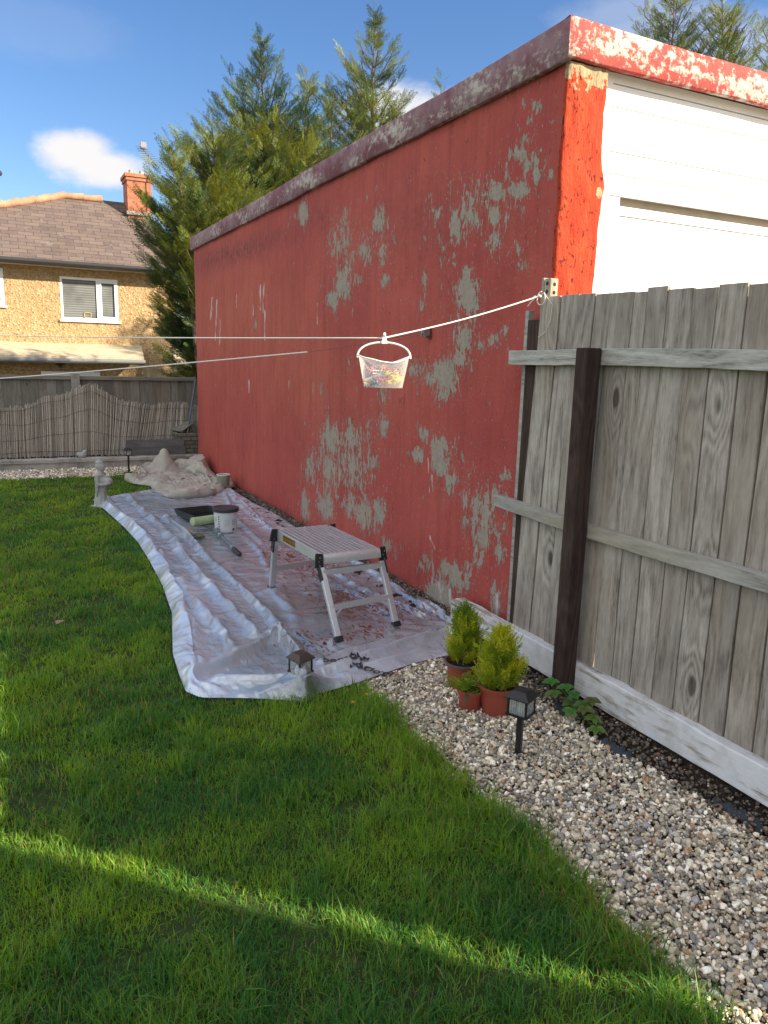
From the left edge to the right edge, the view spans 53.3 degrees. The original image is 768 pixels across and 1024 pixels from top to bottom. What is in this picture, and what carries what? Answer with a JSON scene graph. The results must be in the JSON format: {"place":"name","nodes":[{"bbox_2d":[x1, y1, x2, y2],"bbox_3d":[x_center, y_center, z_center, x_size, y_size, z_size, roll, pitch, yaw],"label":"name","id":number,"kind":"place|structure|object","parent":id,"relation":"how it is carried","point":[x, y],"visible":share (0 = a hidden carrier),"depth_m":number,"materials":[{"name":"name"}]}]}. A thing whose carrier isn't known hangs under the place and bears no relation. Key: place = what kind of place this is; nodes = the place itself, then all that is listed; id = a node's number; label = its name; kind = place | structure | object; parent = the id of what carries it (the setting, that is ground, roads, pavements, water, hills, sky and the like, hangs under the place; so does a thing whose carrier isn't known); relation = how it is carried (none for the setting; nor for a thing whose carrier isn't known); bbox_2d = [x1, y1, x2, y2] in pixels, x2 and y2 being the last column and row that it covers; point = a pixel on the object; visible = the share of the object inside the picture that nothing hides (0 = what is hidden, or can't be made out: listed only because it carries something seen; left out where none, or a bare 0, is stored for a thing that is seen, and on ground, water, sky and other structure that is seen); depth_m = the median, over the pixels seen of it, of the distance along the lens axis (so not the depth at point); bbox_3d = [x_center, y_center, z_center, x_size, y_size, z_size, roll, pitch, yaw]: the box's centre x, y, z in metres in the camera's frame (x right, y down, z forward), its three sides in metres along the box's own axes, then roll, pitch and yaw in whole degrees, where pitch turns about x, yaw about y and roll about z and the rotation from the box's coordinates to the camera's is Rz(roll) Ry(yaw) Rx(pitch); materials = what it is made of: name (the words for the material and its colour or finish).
{"place":"outdoors","nodes":[
{"label":"outdoors","id":0,"kind":"place"},
{"bbox_2d":[1,454,136,458],"bbox_3d":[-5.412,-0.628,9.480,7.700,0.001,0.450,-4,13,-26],"label":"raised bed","id":1,"kind":"object","parent":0,"point":[62,456],"depth_m":10.16,"materials":[{"name":"wood"}]},
{"bbox_2d":[171,421,197,453],"bbox_3d":[-2.737,-1.031,10.692,0.419,0.467,0.398,-4,13,-26],"label":"planter","id":2,"kind":"object","parent":1,"relation":"on","point":[191,442],"visible":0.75,"depth_m":10.56,"materials":[{"name":"brick"}]},
{"bbox_2d":[187,376,196,432],"bbox_3d":[-2.681,-1.435,10.637,0.033,0.891,0.385,4,12,11],"label":"broom pole","id":3,"kind":"object","parent":2,"relation":"on","point":[193,393],"visible":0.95,"depth_m":10.64,"materials":[{"name":"blue"}]},
{"bbox_2d":[77,450,86,457],"bbox_3d":[-3.908,-0.749,9.899,0.100,0.112,0.108,9,14,34],"label":"stone ornament","id":4,"kind":"object","parent":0,"point":[82,454],"visible":1,"depth_m":9.87,"materials":[{"name":"grey stone"}]},
{"bbox_2d":[0,142,174,376],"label":"house","id":5,"kind":"structure","parent":0,"point":[70,265],"depth_m":19.07,"materials":[{"name":"beige stone"}]},
{"bbox_2d":[0,268,6,307],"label":"window","id":6,"kind":"structure","parent":5,"relation":"in","point":[2,294],"depth_m":18.22,"materials":[{"name":"white plastic"}]},
{"bbox_2d":[41,371,99,375],"bbox_3d":[-7.668,-2.902,18.801,1.340,1.080,0.048,-4,13,-26],"label":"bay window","id":7,"kind":"structure","parent":5,"relation":"in","point":[42,372],"depth_m":18.64,"materials":[{"name":"white plastic"}]},
{"bbox_2d":[59,276,120,323],"bbox_3d":[-7.350,-5.287,19.119,1.443,1.077,0.120,-4,13,-26],"label":"window","id":8,"kind":"structure","parent":5,"relation":"in","point":[90,300],"depth_m":19.13,"materials":[{"name":"white plastic"}]},
{"bbox_2d":[172,348,188,370],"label":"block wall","id":9,"kind":"structure","parent":0,"point":[177,358],"depth_m":18.39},
{"bbox_2d":[371,370,383,374],"bbox_3d":[-0.018,-0.601,3.294,0.072,0.019,0.010,-4,-23,-22],"label":"clothes peg","id":10,"kind":"object","parent":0,"point":[379,371],"visible":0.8,"depth_m":3.29,"materials":[{"name":"white plastic"}]},
{"bbox_2d":[0,469,766,1023],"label":"lawn base","id":11,"kind":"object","parent":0,"point":[264,665],"depth_m":2.33,"materials":[{"name":"plant"}]},
{"bbox_2d":[92,459,112,507],"bbox_3d":[-2.756,-0.281,7.491,0.203,0.475,0.182,4,12,11],"label":"garden statue","id":12,"kind":"object","parent":11,"relation":"on","point":[102,480],"visible":0.84,"depth_m":7.45,"materials":[{"name":"stone"}]},
{"bbox_2d":[123,448,133,473],"bbox_3d":[-3.181,-0.609,9.528,0.110,0.375,0.113,-6,14,-34],"label":"solar light","id":13,"kind":"object","parent":11,"relation":"on","point":[127,450],"visible":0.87,"depth_m":9.51,"materials":[{"name":"black"}]},
{"bbox_2d":[94,487,451,697],"bbox_3d":[-1.230,0.211,5.943,1.674,0.156,5.567,-4,13,-26],"label":"plastic sheet","id":14,"kind":"object","parent":11,"relation":"on","point":[218,600],"visible":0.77,"depth_m":4.58,"materials":[{"name":"grey plastic"}]},
{"bbox_2d":[124,448,234,498],"bbox_3d":[-2.472,-0.516,9.049,1.120,0.306,2.445,-4,13,-26],"label":"dust sheet","id":15,"kind":"object","parent":14,"relation":"on","point":[163,473],"visible":0.99,"depth_m":9.03,"materials":[{"name":"fabric"}]},
{"bbox_2d":[216,473,229,485],"bbox_3d":[-1.781,-0.358,8.484,0.155,0.124,0.155,-4,13,-26],"label":"dotted pot","id":16,"kind":"object","parent":15,"relation":"on","point":[223,479],"visible":0.98,"depth_m":8.43,"materials":[{"name":"ceramic"}]},
{"bbox_2d":[173,505,213,520],"bbox_3d":[-1.658,0.015,6.967,0.352,0.078,0.512,-7,14,-35],"label":"roller tray","id":17,"kind":"object","parent":14,"relation":"on","point":[188,513],"visible":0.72,"depth_m":7.12,"materials":[{"name":"black plastic"}]},
{"bbox_2d":[186,528,204,537],"bbox_3d":[-1.569,0.172,6.312,0.056,0.032,0.319,-7,14,-37],"label":"paint brush","id":18,"kind":"object","parent":14,"relation":"on","point":[196,534],"visible":0.9,"depth_m":6.25,"materials":[{"name":"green wood"}]},
{"bbox_2d":[190,515,241,556],"bbox_3d":[-1.314,0.175,6.171,0.313,0.124,1.078,-4,13,-26],"label":"paint roller","id":19,"kind":"object","parent":14,"relation":"on","point":[201,520],"visible":0.8,"depth_m":6.44,"materials":[{"name":"metal"}]},
{"bbox_2d":[212,505,238,535],"bbox_3d":[-1.349,0.070,6.524,0.224,0.231,0.224,-4,13,-26],"label":"paint tub","id":20,"kind":"object","parent":14,"relation":"on","point":[225,519],"visible":0.94,"depth_m":6.45,"materials":[{"name":"grey plastic"}]},
{"bbox_2d":[267,523,400,642],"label":"work platform","id":21,"kind":"structure","parent":14,"relation":"on","point":[321,546],"depth_m":4.33,"materials":[{"name":"grey metal"}]},
{"bbox_2d":[286,649,314,694],"bbox_3d":[-0.378,0.750,3.462,0.095,0.248,0.095,15,19,42],"label":"solar light","id":22,"kind":"object","parent":11,"relation":"on","point":[300,657],"visible":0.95,"depth_m":3.43,"materials":[{"name":"black"}]},
{"bbox_2d":[0,0,767,338],"label":"sky","id":23,"kind":"structure","parent":0,"point":[83,83],"materials":[{"name":"blue"}]},
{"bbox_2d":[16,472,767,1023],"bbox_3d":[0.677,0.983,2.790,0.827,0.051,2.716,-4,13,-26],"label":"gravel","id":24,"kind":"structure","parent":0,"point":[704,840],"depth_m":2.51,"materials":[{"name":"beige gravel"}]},
{"bbox_2d":[0,466,139,480],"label":"gravel","id":25,"kind":"structure","parent":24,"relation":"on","point":[38,473],"depth_m":9.45,"materials":[{"name":"beige gravel"}]},
{"bbox_2d":[0,454,195,470],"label":"kerb wall","id":26,"kind":"structure","parent":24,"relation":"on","point":[52,463],"depth_m":9.83,"materials":[{"name":"concrete"}]},
{"bbox_2d":[125,439,185,455],"bbox_3d":[-3.088,-0.877,10.345,0.800,0.207,0.033,-4,13,-26],"label":"plank stack","id":27,"kind":"object","parent":26,"relation":"on","point":[154,447],"visible":0.87,"depth_m":10.33,"materials":[{"name":"grey wood"}]},
{"bbox_2d":[443,599,487,689],"bbox_3d":[0.371,0.610,3.535,0.216,0.433,0.192,7,12,24],"label":"potted conifer","id":28,"kind":"object","parent":24,"relation":"on","point":[464,636],"visible":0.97,"depth_m":3.50,"materials":[{"name":"green plant"}]},
{"bbox_2d":[443,670,500,712],"bbox_3d":[0.392,0.787,3.339,0.241,0.164,0.223,-5,13,-31],"label":"potted plant","id":29,"kind":"object","parent":24,"relation":"on","point":[469,691],"visible":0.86,"depth_m":3.31,"materials":[{"name":"green plant"}]},
{"bbox_2d":[471,621,529,717],"bbox_3d":[0.510,0.667,3.296,0.225,0.423,0.266,12,16,43],"label":"potted conifer","id":30,"kind":"object","parent":24,"relation":"on","point":[500,664],"visible":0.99,"depth_m":3.25,"materials":[{"name":"green plant"}]},
{"bbox_2d":[504,686,538,758],"bbox_3d":[0.524,0.837,2.955,0.100,0.325,0.100,10,14,35],"label":"solar light","id":31,"kind":"object","parent":24,"relation":"on","point":[521,711],"visible":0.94,"depth_m":2.92,"materials":[{"name":"black"}]},
{"bbox_2d":[450,278,767,806],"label":"board fence","id":32,"kind":"object","parent":24,"relation":"on","point":[637,505],"visible":0.94,"depth_m":3.02,"materials":[{"name":"grey wood"}]},
{"bbox_2d":[0,291,552,338],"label":"clothes line","id":33,"kind":"object","parent":32,"relation":"attached to","point":[537,296],"visible":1,"depth_m":3.53,"materials":[{"name":"white"}]},
{"bbox_2d":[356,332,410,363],"bbox_3d":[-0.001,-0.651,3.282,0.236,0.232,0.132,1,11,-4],"label":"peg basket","id":34,"kind":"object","parent":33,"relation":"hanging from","point":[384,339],"visible":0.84,"depth_m":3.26,"materials":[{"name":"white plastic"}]},
{"bbox_2d":[365,373,381,380],"bbox_3d":[-0.045,-0.578,3.273,0.072,0.010,0.019,-20,-9,9],"label":"clothes peg","id":35,"kind":"object","parent":34,"relation":"in","point":[373,376],"visible":1,"depth_m":3.27,"materials":[{"name":"white plastic"}]},
{"bbox_2d":[368,378,382,386],"bbox_3d":[-0.038,-0.556,3.277,0.072,0.010,0.019,-20,-16,39],"label":"clothes peg","id":36,"kind":"object","parent":34,"relation":"in","point":[379,380],"visible":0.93,"depth_m":3.27,"materials":[{"name":"pink plastic"}]},
{"bbox_2d":[373,378,386,386],"bbox_3d":[-0.020,-0.565,3.306,0.072,0.010,0.019,30,-20,2],"label":"clothes peg","id":37,"kind":"object","parent":34,"relation":"in","point":[383,383],"visible":0.43,"depth_m":3.30,"materials":[{"name":"pink plastic"}]},
{"bbox_2d":[384,375,399,382],"bbox_3d":[0.034,-0.579,3.295,0.072,0.010,0.019,31,49,3],"label":"clothes peg","id":38,"kind":"object","parent":34,"relation":"in","point":[396,380],"visible":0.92,"depth_m":3.29,"materials":[{"name":"yellow"}]},
{"bbox_2d":[389,374,402,380],"bbox_3d":[0.049,-0.583,3.299,0.072,0.010,0.019,19,14,-25],"label":"clothes peg","id":39,"kind":"object","parent":34,"relation":"in","point":[397,377],"visible":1,"depth_m":3.29,"materials":[{"name":"yellow plastic"}]},
{"bbox_2d":[384,370,398,374],"bbox_3d":[0.030,-0.600,3.286,0.072,0.010,0.019,-13,60,-36],"label":"clothes peg","id":40,"kind":"object","parent":39,"relation":"on","point":[389,372],"visible":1,"depth_m":3.28,"materials":[{"name":"yellow plastic"}]},
{"bbox_2d":[237,491,767,850],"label":"soil strip","id":41,"kind":"object","parent":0,"point":[404,597],"visible":0.25,"depth_m":2.96,"materials":[{"name":"brown soil"}]},
{"bbox_2d":[242,493,767,841],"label":"soil crumbs","id":42,"kind":"object","parent":41,"relation":"on","point":[657,756],"visible":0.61,"depth_m":3.04,"materials":[{"name":"brown soil"}]},
{"bbox_2d":[551,695,564,717],"bbox_3d":[0.769,0.848,3.389,0.051,0.026,0.242,2,11,0],"label":"weed membrane","id":43,"kind":"object","parent":41,"relation":"on","point":[558,707],"visible":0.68,"depth_m":3.35,"materials":[{"name":"black fabric"}]},
{"bbox_2d":[541,677,605,735],"bbox_3d":[0.809,0.830,3.246,0.133,0.143,0.378,-5,13,-30],"label":"bramble","id":44,"kind":"object","parent":41,"relation":"on","point":[583,707],"visible":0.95,"depth_m":3.22,"materials":[{"name":"green plant"}]},
{"bbox_2d":[600,738,634,758],"bbox_3d":[0.919,0.929,3.008,0.049,0.026,0.146,-6,13,-32],"label":"weed membrane","id":45,"kind":"object","parent":41,"relation":"on","point":[616,749],"visible":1,"depth_m":3.00,"materials":[{"name":"black fabric"}]},
{"bbox_2d":[711,796,767,833],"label":"weed membrane","id":46,"kind":"object","parent":41,"relation":"on","point":[728,807],"visible":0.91,"depth_m":2.59,"materials":[{"name":"black fabric"}]},
{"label":"ground","id":47,"kind":"structure","parent":0,"visible":0},
{"bbox_2d":[0,373,197,457],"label":"close board fence","id":48,"kind":"object","parent":47,"relation":"on","point":[21,391],"visible":0.31,"depth_m":10.26,"materials":[{"name":"wood"}]},
{"bbox_2d":[0,383,197,458],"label":"reed screen","id":49,"kind":"object","parent":48,"relation":"attached to","point":[95,407],"visible":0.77,"depth_m":10.15,"materials":[{"name":"wicker"}]},
{"bbox_2d":[142,368,184,376],"bbox_3d":[-3.799,-1.699,13.720,0.983,1.730,0.060,-4,13,-26],"label":"paling fence","id":50,"kind":"object","parent":47,"relation":"on","point":[147,372],"visible":0.17,"depth_m":13.41,"materials":[{"name":"brown wood"}]},
{"bbox_2d":[153,129,212,368],"bbox_3d":[-2.983,-3.058,11.818,1.060,5.201,1.018,-4,13,-26],"label":"conifer tree","id":51,"kind":"object","parent":47,"relation":"on","point":[183,160],"visible":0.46,"depth_m":11.29,"materials":[{"name":"green plant"}]},
{"bbox_2d":[122,106,283,376],"bbox_3d":[-2.730,-3.335,12.250,2.714,5.588,2.832,-4,13,-26],"label":"conifer tree","id":52,"kind":"object","parent":47,"relation":"on","point":[177,325],"visible":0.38,"depth_m":11.59,"materials":[{"name":"green plant"}]},
{"bbox_2d":[179,22,338,218],"bbox_3d":[-2.076,-4.329,13.088,2.671,7.245,2.917,6,12,21],"label":"conifer tree","id":53,"kind":"object","parent":47,"relation":"on","point":[264,119],"visible":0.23,"depth_m":12.25,"materials":[{"name":"green plant"}]},
{"bbox_2d":[248,63,347,192],"bbox_3d":[-1.345,-4.098,13.296,2.136,6.752,2.241,-4,13,-26],"label":"conifer tree","id":54,"kind":"object","parent":47,"relation":"on","point":[306,86],"visible":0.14,"depth_m":12.47,"materials":[{"name":"green plant"}]},
{"bbox_2d":[294,74,366,175],"bbox_3d":[-0.923,-4.205,13.860,1.971,6.764,2.065,-4,13,-26],"label":"conifer tree","id":55,"kind":"object","parent":47,"relation":"on","point":[328,102],"visible":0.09,"depth_m":13.14,"materials":[{"name":"green plant"}]},
{"bbox_2d":[320,0,416,150],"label":"conifer tree","id":56,"kind":"object","parent":47,"relation":"on","point":[371,119],"visible":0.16,"depth_m":13.44,"materials":[{"name":"green plant"}]},
{"bbox_2d":[432,67,449,96],"bbox_3d":[1.032,-4.766,15.293,1.652,7.406,1.701,4,12,14],"label":"conifer tree","id":57,"kind":"object","parent":47,"relation":"on","point":[437,82],"visible":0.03,"depth_m":14.47,"materials":[{"name":"green plant"}]},
{"bbox_2d":[628,0,744,63],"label":"conifer tree","id":58,"kind":"object","parent":47,"relation":"on","point":[663,32],"visible":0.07,"depth_m":14.82,"materials":[{"name":"green plant"}]},
{"bbox_2d":[688,0,767,72],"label":"conifer tree","id":59,"kind":"object","parent":47,"relation":"on","point":[733,19],"visible":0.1,"depth_m":14.79,"materials":[{"name":"green plant"}]},
{"bbox_2d":[750,14,767,71],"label":"conifer tree","id":60,"kind":"object","parent":47,"relation":"on","point":[760,43],"visible":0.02,"depth_m":15.81,"materials":[{"name":"green plant"}]},
{"label":"driveway","id":61,"kind":"structure","parent":0,"visible":0},
{"bbox_2d":[190,15,767,620],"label":"garage","id":62,"kind":"structure","parent":61,"relation":"on","point":[574,155],"depth_m":4.41,"materials":[{"name":"paint"}]},
{"bbox_2d":[421,328,430,337],"bbox_3d":[0.250,-1.089,4.648,0.053,0.065,0.044,-4,13,-26],"label":"cleat hook","id":63,"kind":"object","parent":62,"relation":"attached to","point":[427,333],"visible":0.92,"depth_m":4.64,"materials":[{"name":"metal"}]},
{"bbox_2d":[0,332,421,378],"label":"clothes line","id":64,"kind":"object","parent":63,"relation":"attached to","point":[196,362],"visible":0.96,"depth_m":5.32,"materials":[{"name":"white fabric"}]},
{"bbox_2d":[592,71,767,293],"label":"door","id":65,"kind":"structure","parent":62,"relation":"in","point":[637,250],"depth_m":3.93,"materials":[{"name":"white paint"}]}
]}

